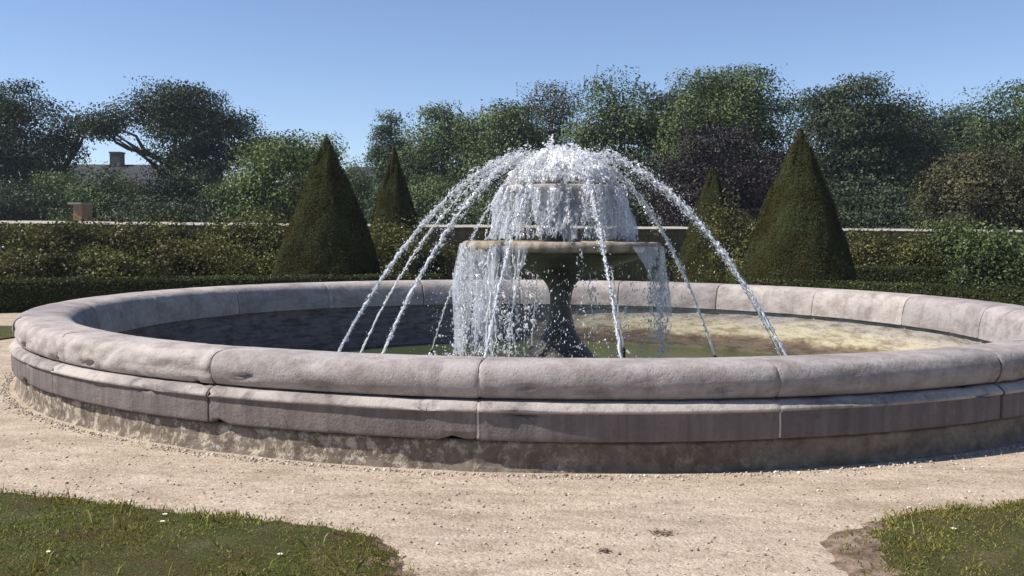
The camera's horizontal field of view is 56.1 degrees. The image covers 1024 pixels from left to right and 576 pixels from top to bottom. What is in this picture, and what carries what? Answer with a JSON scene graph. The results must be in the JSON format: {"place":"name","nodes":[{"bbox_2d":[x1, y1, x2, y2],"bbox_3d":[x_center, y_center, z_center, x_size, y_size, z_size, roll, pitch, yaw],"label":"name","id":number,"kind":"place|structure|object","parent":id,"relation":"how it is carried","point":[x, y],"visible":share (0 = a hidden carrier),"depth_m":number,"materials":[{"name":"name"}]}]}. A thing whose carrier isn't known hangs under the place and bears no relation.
{"place":"outdoors","nodes":[
{"label":"outdoors","id":0,"kind":"place"},
{"bbox_2d":[0,326,14,338],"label":"side lawn","id":1,"kind":"structure","parent":0,"point":[6,332],"depth_m":14.67,"materials":[{"name":"green plant"}]},
{"bbox_2d":[52,152,222,207],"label":"house","id":2,"kind":"structure","parent":0,"point":[116,158],"depth_m":102.64,"materials":[{"name":"stone"}]},
{"bbox_2d":[347,167,429,216],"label":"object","id":3,"kind":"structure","parent":0,"point":[365,170],"depth_m":127.51,"materials":[{"name":"plant"}]},
{"bbox_2d":[0,312,1023,575],"bbox_3d":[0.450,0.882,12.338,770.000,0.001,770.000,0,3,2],"label":"ground","id":4,"kind":"structure","parent":0,"point":[570,522],"depth_m":5.65,"materials":[{"name":"beige gravel"}]},
{"bbox_2d":[0,247,80,280],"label":"rose bush","id":5,"kind":"object","parent":4,"relation":"on","point":[34,266],"visible":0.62,"depth_m":22.47,"materials":[{"name":"green plant"}]},
{"bbox_2d":[50,242,166,279],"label":"rose bush","id":6,"kind":"object","parent":4,"relation":"on","point":[98,263],"visible":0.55,"depth_m":22.68,"materials":[{"name":"green plant"}]},
{"bbox_2d":[144,236,236,276],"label":"rose bush","id":7,"kind":"object","parent":4,"relation":"on","point":[174,266],"visible":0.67,"depth_m":22.98,"materials":[{"name":"green plant"}]},
{"bbox_2d":[0,484,416,575],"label":"turf","id":8,"kind":"structure","parent":4,"relation":"on","point":[204,543],"depth_m":4.66,"materials":[{"name":"green plant"}]},
{"bbox_2d":[0,272,443,312],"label":"box hedge","id":9,"kind":"object","parent":4,"relation":"on","point":[18,295],"visible":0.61,"depth_m":19.40,"materials":[{"name":"green plant"}]},
{"bbox_2d":[32,496,415,575],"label":"soil edge","id":10,"kind":"object","parent":4,"relation":"on","point":[385,548],"visible":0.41,"depth_m":4.53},
{"bbox_2d":[183,236,278,277],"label":"rose bush","id":11,"kind":"object","parent":4,"relation":"on","point":[244,263],"visible":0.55,"depth_m":22.96,"materials":[{"name":"green plant"}]},
{"bbox_2d":[271,134,380,276],"bbox_3d":[-4.414,-1.690,22.934,2.899,3.966,2.950,0,3,2],"label":"topiary cone","id":12,"kind":"object","parent":4,"relation":"on","point":[328,231],"visible":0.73,"depth_m":22.23,"materials":[{"name":"green plant"}]},
{"bbox_2d":[423,240,481,279],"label":"garden shrub","id":13,"kind":"object","parent":4,"relation":"on","point":[438,260],"visible":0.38,"depth_m":30.46,"materials":[{"name":"green plant"}]},
{"bbox_2d":[446,97,563,223],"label":"lime tree","id":14,"kind":"object","parent":4,"relation":"on","point":[509,127],"visible":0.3,"depth_m":62.27,"materials":[{"name":"green plant"}]},
{"bbox_2d":[0,372,1022,480],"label":"grit","id":15,"kind":"object","parent":4,"relation":"on","point":[115,438],"visible":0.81,"depth_m":6.55,"materials":[{"name":"beige gravel"}]},
{"bbox_2d":[0,385,1023,575],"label":"loose pebbles","id":16,"kind":"object","parent":4,"relation":"on","point":[635,534],"visible":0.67,"depth_m":5.64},
{"bbox_2d":[8,280,1023,473],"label":"fountain basin","id":17,"kind":"object","parent":4,"relation":"on","point":[854,377],"visible":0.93,"depth_m":6.82,"materials":[{"name":"stone"}]},
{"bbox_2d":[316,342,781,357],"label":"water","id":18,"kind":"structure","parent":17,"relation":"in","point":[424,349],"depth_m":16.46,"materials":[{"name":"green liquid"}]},
{"bbox_2d":[462,184,661,357],"bbox_3d":[0.625,-0.090,12.278,2.534,3.050,2.532,0,3,2],"label":"tiered fountain","id":19,"kind":"object","parent":18,"relation":"in","point":[555,253],"visible":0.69,"depth_m":11.80,"materials":[{"name":"stone"}]},
{"bbox_2d":[484,182,638,241],"bbox_3d":[0.622,-0.953,12.223,1.951,0.778,1.948,0,3,2],"label":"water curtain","id":20,"kind":"object","parent":19,"relation":"attached to","point":[628,228],"visible":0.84,"depth_m":11.74,"materials":[{"name":"white liquid"}]},
{"bbox_2d":[451,242,673,357],"bbox_3d":[0.624,0.362,12.312,2.866,1.924,2.660,0,3,2],"label":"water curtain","id":21,"kind":"object","parent":19,"relation":"attached to","point":[462,271],"visible":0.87,"depth_m":11.73,"materials":[{"name":"white liquid"}]},
{"bbox_2d":[504,134,620,186],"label":"foam dome","id":22,"kind":"structure","parent":19,"relation":"on","point":[602,174],"depth_m":11.78,"materials":[{"name":"liquid"}]},
{"bbox_2d":[417,259,714,357],"bbox_3d":[0.535,0.470,11.920,3.999,1.638,3.510,0,3,2],"label":"splash","id":23,"kind":"object","parent":18,"relation":"on","point":[439,335],"visible":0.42,"depth_m":11.29,"materials":[{"name":"liquid"}]},
{"bbox_3d":[0.306,1.158,15.374,0.068,0.516,0.096,0,3,2],"label":"spray nozzle","id":24,"kind":"object","parent":18,"relation":"on","visible":0},
{"bbox_2d":[531,208,547,344],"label":"water jet","id":25,"kind":"object","parent":24,"relation":"attached to","point":[534,308],"visible":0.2,"depth_m":14.85},
{"bbox_3d":[-0.381,1.475,9.489,0.070,0.516,0.094,0,3,2],"label":"spray nozzle","id":26,"kind":"object","parent":18,"relation":"on","visible":0},
{"bbox_2d":[483,140,563,356],"bbox_3d":[0.101,-0.271,10.642,0.441,2.937,2.661,1,3,18],"label":"water jet","id":27,"kind":"object","parent":26,"relation":"attached to","point":[529,183],"visible":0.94,"depth_m":10.56},
{"bbox_2d":[622,347,625,357],"bbox_3d":[1.763,1.180,15.166,0.070,0.516,0.093,0,3,2],"label":"spray nozzle","id":28,"kind":"object","parent":17,"relation":"on","point":[623,351],"visible":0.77,"depth_m":15.13,"materials":[{"name":"metal"}]},
{"bbox_2d":[595,200,623,347],"bbox_3d":[1.340,-0.409,13.846,0.422,2.885,2.577,2,4,28],"label":"water jet","id":29,"kind":"object","parent":28,"relation":"attached to","point":[616,304],"visible":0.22,"depth_m":14.74},
{"bbox_3d":[1.137,1.492,9.366,0.069,0.516,0.095,0,3,2],"label":"spray nozzle","id":30,"kind":"object","parent":17,"relation":"on","visible":0},
{"bbox_2d":[563,141,621,357],"bbox_3d":[0.982,-0.281,10.613,0.420,2.987,2.673,0,3,-14],"label":"water jet","id":31,"kind":"object","parent":30,"relation":"attached to","point":[587,184],"visible":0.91,"depth_m":10.47},
{"bbox_3d":[3.389,1.412,11.114,0.092,0.516,0.071,0,3,2],"label":"spray nozzle","id":32,"kind":"object","parent":17,"relation":"on","visible":0},
{"bbox_2d":[592,140,786,355],"bbox_3d":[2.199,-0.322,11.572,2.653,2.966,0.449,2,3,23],"label":"water jet","id":33,"kind":"object","parent":32,"relation":"attached to","point":[662,186],"visible":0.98,"depth_m":11.56},
{"bbox_3d":[3.016,1.240,14.219,0.083,0.515,0.078,0,3,2],"label":"spray nozzle","id":34,"kind":"object","parent":17,"relation":"on","visible":0},
{"bbox_2d":[588,148,715,355],"bbox_3d":[1.974,-0.409,13.309,2.676,2.948,0.488,-2,4,-37],"label":"water jet","id":35,"kind":"object","parent":34,"relation":"attached to","point":[644,204],"visible":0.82,"depth_m":13.29},
{"bbox_3d":[-1.248,1.182,14.751,0.077,0.516,0.083,0,3,2],"label":"spray nozzle","id":36,"kind":"object","parent":17,"relation":"on","visible":0},
{"bbox_2d":[431,144,534,348],"bbox_3d":[-0.484,-0.452,13.554,0.470,2.985,2.642,-3,4,-44],"label":"water jet","id":37,"kind":"object","parent":36,"relation":"attached to","point":[474,234],"visible":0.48,"depth_m":13.75},
{"bbox_3d":[-2.198,1.244,13.500,0.093,0.516,0.071,0,3,2],"label":"spray nozzle","id":38,"kind":"object","parent":17,"relation":"on","visible":0},
{"bbox_2d":[360,152,523,352],"bbox_3d":[-0.911,-0.461,12.968,2.660,3.054,0.400,2,3,26],"label":"water jet","id":39,"kind":"object","parent":38,"relation":"attached to","point":[441,217],"visible":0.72,"depth_m":13.00},
{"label":"spray nozzle","id":40,"kind":"object","parent":17,"relation":"on","visible":0},
{"bbox_2d":[337,138,527,351],"bbox_3d":[-0.957,-0.366,11.598,2.622,3.014,0.595,-1,3,-23],"label":"water jet","id":41,"kind":"object","parent":40,"relation":"attached to","point":[431,215],"visible":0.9,"depth_m":11.70},
{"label":"spray nozzle","id":42,"kind":"object","parent":17,"relation":"on","visible":0},
{"bbox_2d":[381,125,537,353],"bbox_3d":[-0.593,-0.405,11.073,2.688,3.154,0.512,-2,4,-41],"label":"water jet","id":43,"kind":"object","parent":42,"relation":"attached to","point":[517,158],"visible":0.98,"depth_m":11.08},
{"bbox_2d":[598,548,611,552],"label":"leaf litter","id":44,"kind":"object","parent":4,"relation":"on","point":[605,549],"visible":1,"depth_m":4.72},
{"bbox_2d":[650,528,677,534],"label":"leaf litter","id":45,"kind":"object","parent":4,"relation":"on","point":[665,533],"visible":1,"depth_m":5.02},
{"bbox_2d":[740,127,858,281],"bbox_3d":[6.538,-1.623,21.917,2.959,4.090,3.012,0,3,2],"label":"topiary cone","id":46,"kind":"object","parent":4,"relation":"on","point":[799,233],"visible":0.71,"depth_m":21.22,"materials":[{"name":"green plant"}]},
{"bbox_2d":[734,277,1023,305],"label":"box hedge","id":47,"kind":"object","parent":4,"relation":"on","point":[1010,294],"visible":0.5,"depth_m":19.17,"materials":[{"name":"green plant"}]},
{"bbox_2d":[820,504,1004,575],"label":"soil edge","id":48,"kind":"object","parent":4,"relation":"on","point":[830,543],"visible":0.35,"depth_m":4.67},
{"bbox_2d":[0,0,1023,206],"label":"sky","id":49,"kind":"structure","parent":0,"point":[310,66],"materials":[{"name":"blue"}]},
{"bbox_2d":[834,498,1023,575],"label":"grass","id":50,"kind":"structure","parent":0,"point":[894,523],"depth_m":4.93,"materials":[{"name":"green plant"}]},
{"label":"parkland","id":51,"kind":"structure","parent":0,"visible":0},
{"bbox_2d":[0,179,73,220],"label":"understorey tree","id":52,"kind":"object","parent":51,"relation":"on","point":[9,211],"visible":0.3,"depth_m":56.09,"materials":[{"name":"green plant"}]},
{"bbox_2d":[0,77,95,218],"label":"oak tree","id":53,"kind":"object","parent":51,"relation":"on","point":[19,159],"visible":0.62,"depth_m":61.91,"materials":[{"name":"green plant"}]},
{"bbox_2d":[23,170,87,220],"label":"thorn tree","id":54,"kind":"object","parent":51,"relation":"on","point":[60,179],"visible":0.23,"depth_m":58.10,"materials":[{"name":"green plant"}]},
{"bbox_2d":[67,202,92,220],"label":"brick shed","id":55,"kind":"structure","parent":51,"relation":"on","point":[81,209],"depth_m":48.40,"materials":[{"name":"brick"}]},
{"bbox_2d":[40,160,153,220],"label":"thorn tree","id":56,"kind":"object","parent":51,"relation":"on","point":[103,193],"visible":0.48,"depth_m":55.29,"materials":[{"name":"green plant"}]},
{"bbox_2d":[100,171,162,207],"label":"thorn tree","id":57,"kind":"object","parent":51,"relation":"on","point":[143,188],"visible":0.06,"depth_m":58.69,"materials":[{"name":"green plant"}]},
{"bbox_2d":[61,193,213,222],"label":"holly tree","id":58,"kind":"object","parent":51,"relation":"on","point":[148,209],"visible":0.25,"depth_m":52.38,"materials":[{"name":"green plant"}]},
{"bbox_2d":[59,75,270,217],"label":"oak tree","id":59,"kind":"object","parent":51,"relation":"on","point":[183,113],"visible":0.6,"depth_m":59.25,"materials":[{"name":"green plant"}]},
{"bbox_2d":[163,185,244,222],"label":"holly tree","id":60,"kind":"object","parent":51,"relation":"on","point":[207,205],"visible":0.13,"depth_m":53.93,"materials":[{"name":"green plant"}]},
{"bbox_2d":[237,132,287,179],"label":"young tree","id":61,"kind":"object","parent":51,"relation":"on","point":[256,137],"visible":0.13,"depth_m":65.53,"materials":[{"name":"green plant"}]},
{"bbox_2d":[200,128,366,222],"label":"maple tree","id":62,"kind":"object","parent":51,"relation":"on","point":[256,188],"visible":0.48,"depth_m":50.75,"materials":[{"name":"green plant"}]},
{"bbox_2d":[362,108,413,221],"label":"cypress tree","id":63,"kind":"object","parent":51,"relation":"on","point":[379,153],"visible":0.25,"depth_m":69.17,"materials":[{"name":"green plant"}]},
{"bbox_2d":[377,100,515,223],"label":"ash tree","id":64,"kind":"object","parent":51,"relation":"on","point":[433,153],"visible":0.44,"depth_m":64.42,"materials":[{"name":"green plant"}]},
{"bbox_2d":[366,172,528,224],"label":"understorey tree","id":65,"kind":"object","parent":51,"relation":"on","point":[423,200],"visible":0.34,"depth_m":55.94,"materials":[{"name":"green plant"}]},
{"label":"far lawn","id":66,"kind":"structure","parent":0,"visible":0},
{"bbox_2d":[0,221,1023,280],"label":"garden wall","id":67,"kind":"structure","parent":66,"relation":"on","point":[632,269],"depth_m":32.72,"materials":[{"name":"stone"}]},
{"bbox_2d":[516,79,588,151],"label":"birch tree","id":68,"kind":"object","parent":66,"relation":"on","point":[554,107],"visible":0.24,"depth_m":68.28,"materials":[{"name":"green plant"}]},
{"bbox_2d":[475,191,646,225],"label":"understorey tree","id":69,"kind":"object","parent":66,"relation":"on","point":[546,222],"visible":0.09,"depth_m":56.71,"materials":[{"name":"green plant"}]},
{"bbox_2d":[561,65,681,205],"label":"ash tree","id":70,"kind":"object","parent":66,"relation":"on","point":[632,127],"visible":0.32,"depth_m":60.50,"materials":[{"name":"green plant"}]},
{"bbox_2d":[573,166,674,226],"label":"understorey tree","id":71,"kind":"object","parent":66,"relation":"on","point":[636,207],"visible":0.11,"depth_m":54.48,"materials":[{"name":"green plant"}]},
{"bbox_2d":[612,220,650,270],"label":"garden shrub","id":72,"kind":"object","parent":66,"relation":"on","point":[637,234],"visible":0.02,"depth_m":33.14,"materials":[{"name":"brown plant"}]},
{"bbox_2d":[633,87,690,198],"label":"yew tree","id":73,"kind":"object","parent":66,"relation":"on","point":[665,103],"visible":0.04,"depth_m":60.91,"materials":[{"name":"green plant"}]},
{"bbox_2d":[664,247,681,277],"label":"garden shrub","id":74,"kind":"object","parent":66,"relation":"on","point":[672,262],"visible":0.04,"depth_m":33.23,"materials":[{"name":"green plant"}]},
{"bbox_2d":[673,165,735,283],"bbox_3d":[6.507,-2.048,31.204,2.467,3.924,2.537,0,3,2],"label":"topiary cone","id":75,"kind":"object","parent":66,"relation":"on","point":[687,257],"visible":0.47,"depth_m":30.72,"materials":[{"name":"green plant"}]},
{"bbox_2d":[689,188,755,283],"bbox_3d":[6.398,-1.425,28.170,2.254,3.003,1.856,0,3,2],"label":"garden shrub","id":76,"kind":"object","parent":66,"relation":"on","point":[718,231],"visible":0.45,"depth_m":28.10,"materials":[{"name":"green leaves"},{"name":"bark"}]},
{"bbox_2d":[648,62,808,190],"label":"plane tree","id":77,"kind":"object","parent":66,"relation":"on","point":[741,104],"visible":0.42,"depth_m":57.84,"materials":[{"name":"green plant"}]},
{"bbox_2d":[621,124,837,229],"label":"copper beech","id":78,"kind":"object","parent":66,"relation":"on","point":[734,175],"visible":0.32,"depth_m":47.99,"materials":[{"name":"purple plant"}]},
{"bbox_2d":[722,218,756,283],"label":"garden shrub","id":79,"kind":"object","parent":66,"relation":"on","point":[741,240],"visible":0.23,"depth_m":26.64,"materials":[{"name":"green plant"}]},
{"bbox_2d":[769,177,893,226],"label":"understorey tree","id":80,"kind":"object","parent":66,"relation":"on","point":[842,203],"visible":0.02,"depth_m":51.43,"materials":[{"name":"green plant"}]},
{"bbox_2d":[769,71,933,213],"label":"holm oak","id":81,"kind":"object","parent":66,"relation":"on","point":[839,125],"visible":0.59,"depth_m":54.15,"materials":[{"name":"green plant"}]},
{"bbox_2d":[844,226,881,267],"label":"rose bush","id":82,"kind":"object","parent":66,"relation":"on","point":[855,239],"visible":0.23,"depth_m":27.30,"materials":[{"name":"green plant"}]},
{"bbox_2d":[829,181,941,228],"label":"understorey tree","id":83,"kind":"object","parent":66,"relation":"on","point":[893,217],"visible":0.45,"depth_m":50.17,"materials":[{"name":"green plant"}]},
{"bbox_2d":[849,226,925,266],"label":"rose bush","id":84,"kind":"object","parent":66,"relation":"on","point":[883,253],"visible":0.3,"depth_m":26.84,"materials":[{"name":"green plant"}]},
{"bbox_2d":[878,242,956,267],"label":"rose bush","id":85,"kind":"object","parent":66,"relation":"on","point":[910,252],"visible":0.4,"depth_m":25.79,"materials":[{"name":"green plant"}]},
{"bbox_2d":[866,90,975,212],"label":"holm oak","id":86,"kind":"object","parent":66,"relation":"on","point":[936,143],"visible":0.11,"depth_m":57.34,"materials":[{"name":"green plant"}]},
{"bbox_2d":[889,223,976,266],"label":"rose bush","id":87,"kind":"object","parent":66,"relation":"on","point":[920,237],"visible":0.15,"depth_m":26.89,"materials":[{"name":"green plant"}]},
{"bbox_2d":[854,265,1023,285],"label":"box hedge","id":88,"kind":"object","parent":66,"relation":"on","point":[908,274],"visible":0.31,"depth_m":24.67,"materials":[{"name":"green plant"}]},
{"bbox_2d":[900,212,992,228],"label":"hawthorn tree","id":89,"kind":"object","parent":66,"relation":"on","point":[940,223],"visible":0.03,"depth_m":41.24,"materials":[{"name":"green plant"}]},
{"bbox_2d":[916,99,1000,165],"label":"lime tree","id":90,"kind":"object","parent":66,"relation":"on","point":[959,118],"visible":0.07,"depth_m":63.69,"materials":[{"name":"green plant"}]},
{"bbox_2d":[907,217,1014,266],"bbox_3d":[12.572,-0.888,26.823,3.110,2.152,2.676,0,3,2],"label":"rose bush","id":91,"kind":"object","parent":66,"relation":"on","point":[960,230],"visible":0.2,"depth_m":26.32,"materials":[{"name":"green plant"}]},
{"bbox_2d":[903,144,1023,229],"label":"hawthorn tree","id":92,"kind":"object","parent":66,"relation":"on","point":[982,187],"visible":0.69,"depth_m":42.12,"materials":[{"name":"green plant"}]},
{"bbox_2d":[931,229,1023,287],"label":"rose bush","id":93,"kind":"object","parent":66,"relation":"on","point":[994,265],"visible":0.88,"depth_m":23.23,"materials":[{"name":"green plant"}]},
{"bbox_2d":[940,77,1023,176],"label":"sycamore tree","id":94,"kind":"object","parent":66,"relation":"on","point":[1009,130],"visible":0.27,"depth_m":59.55,"materials":[{"name":"green plant"}]},
{"bbox_2d":[976,226,1023,261],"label":"rose bush","id":95,"kind":"object","parent":66,"relation":"on","point":[1021,238],"visible":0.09,"depth_m":25.55,"materials":[{"name":"green plant"}]},
{"label":"parkland","id":96,"kind":"structure","parent":0,"visible":0},
{"bbox_2d":[339,155,380,223],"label":"understorey tree","id":97,"kind":"object","parent":96,"relation":"on","point":[360,186],"visible":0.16,"depth_m":73.18,"materials":[{"name":"green plant"}]},
{"label":"far lawn","id":98,"kind":"structure","parent":0,"visible":0},
{"bbox_2d":[0,220,51,266],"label":"rose bush","id":99,"kind":"object","parent":98,"relation":"on","point":[8,240],"visible":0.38,"depth_m":24.34,"materials":[{"name":"green plant"}]},
{"bbox_2d":[15,220,100,277],"bbox_3d":[-12.065,-0.843,25.105,2.345,1.921,2.030,0,3,2],"label":"rose bush","id":100,"kind":"object","parent":98,"relation":"on","point":[55,239],"visible":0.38,"depth_m":25.04,"materials":[{"name":"green plant"}]},
{"bbox_2d":[33,215,122,275],"bbox_3d":[-11.264,-0.918,25.524,2.645,2.041,2.302,0,3,2],"label":"rose bush","id":101,"kind":"object","parent":98,"relation":"on","point":[93,237],"visible":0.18,"depth_m":25.19,"materials":[{"name":"green plant"}]},
{"bbox_2d":[84,215,165,277],"bbox_3d":[-10.376,-0.931,25.884,2.795,2.028,2.417,0,3,2],"label":"rose bush","id":102,"kind":"object","parent":98,"relation":"on","point":[112,235],"visible":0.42,"depth_m":25.39,"materials":[{"name":"green plant"}]},
{"bbox_2d":[121,211,213,276],"bbox_3d":[-9.329,-0.983,25.721,2.415,2.163,1.844,0,3,2],"label":"rose bush","id":103,"kind":"object","parent":98,"relation":"on","point":[170,232],"visible":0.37,"depth_m":25.39,"materials":[{"name":"green plant"}]},
{"bbox_2d":[156,216,256,264],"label":"rose bush","id":104,"kind":"object","parent":98,"relation":"on","point":[215,229],"visible":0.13,"depth_m":26.15,"materials":[{"name":"green plant"}]},
{"bbox_2d":[194,205,286,263],"bbox_3d":[-7.440,-1.102,26.308,2.788,2.371,2.305,0,3,2],"label":"rose bush","id":105,"kind":"object","parent":98,"relation":"on","point":[226,233],"visible":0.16,"depth_m":26.04,"materials":[{"name":"green plant"}]},
{"bbox_2d":[219,208,288,268],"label":"rose bush","id":106,"kind":"object","parent":98,"relation":"on","point":[272,239],"visible":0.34,"depth_m":25.83,"materials":[{"name":"green plant"}]},
{"bbox_2d":[370,146,426,274],"bbox_3d":[-3.629,-2.230,29.579,2.283,4.325,2.287,0,3,2],"label":"topiary cone","id":107,"kind":"object","parent":98,"relation":"on","point":[394,195],"visible":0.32,"depth_m":29.21,"materials":[{"name":"green plant"}]},
{"bbox_2d":[367,209,445,274],"bbox_3d":[-3.379,-1.069,27.011,3.071,2.272,2.489,0,3,2],"label":"garden shrub","id":108,"kind":"object","parent":98,"relation":"on","point":[385,252],"visible":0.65,"depth_m":26.58,"materials":[{"name":"green plant"}]}
]}

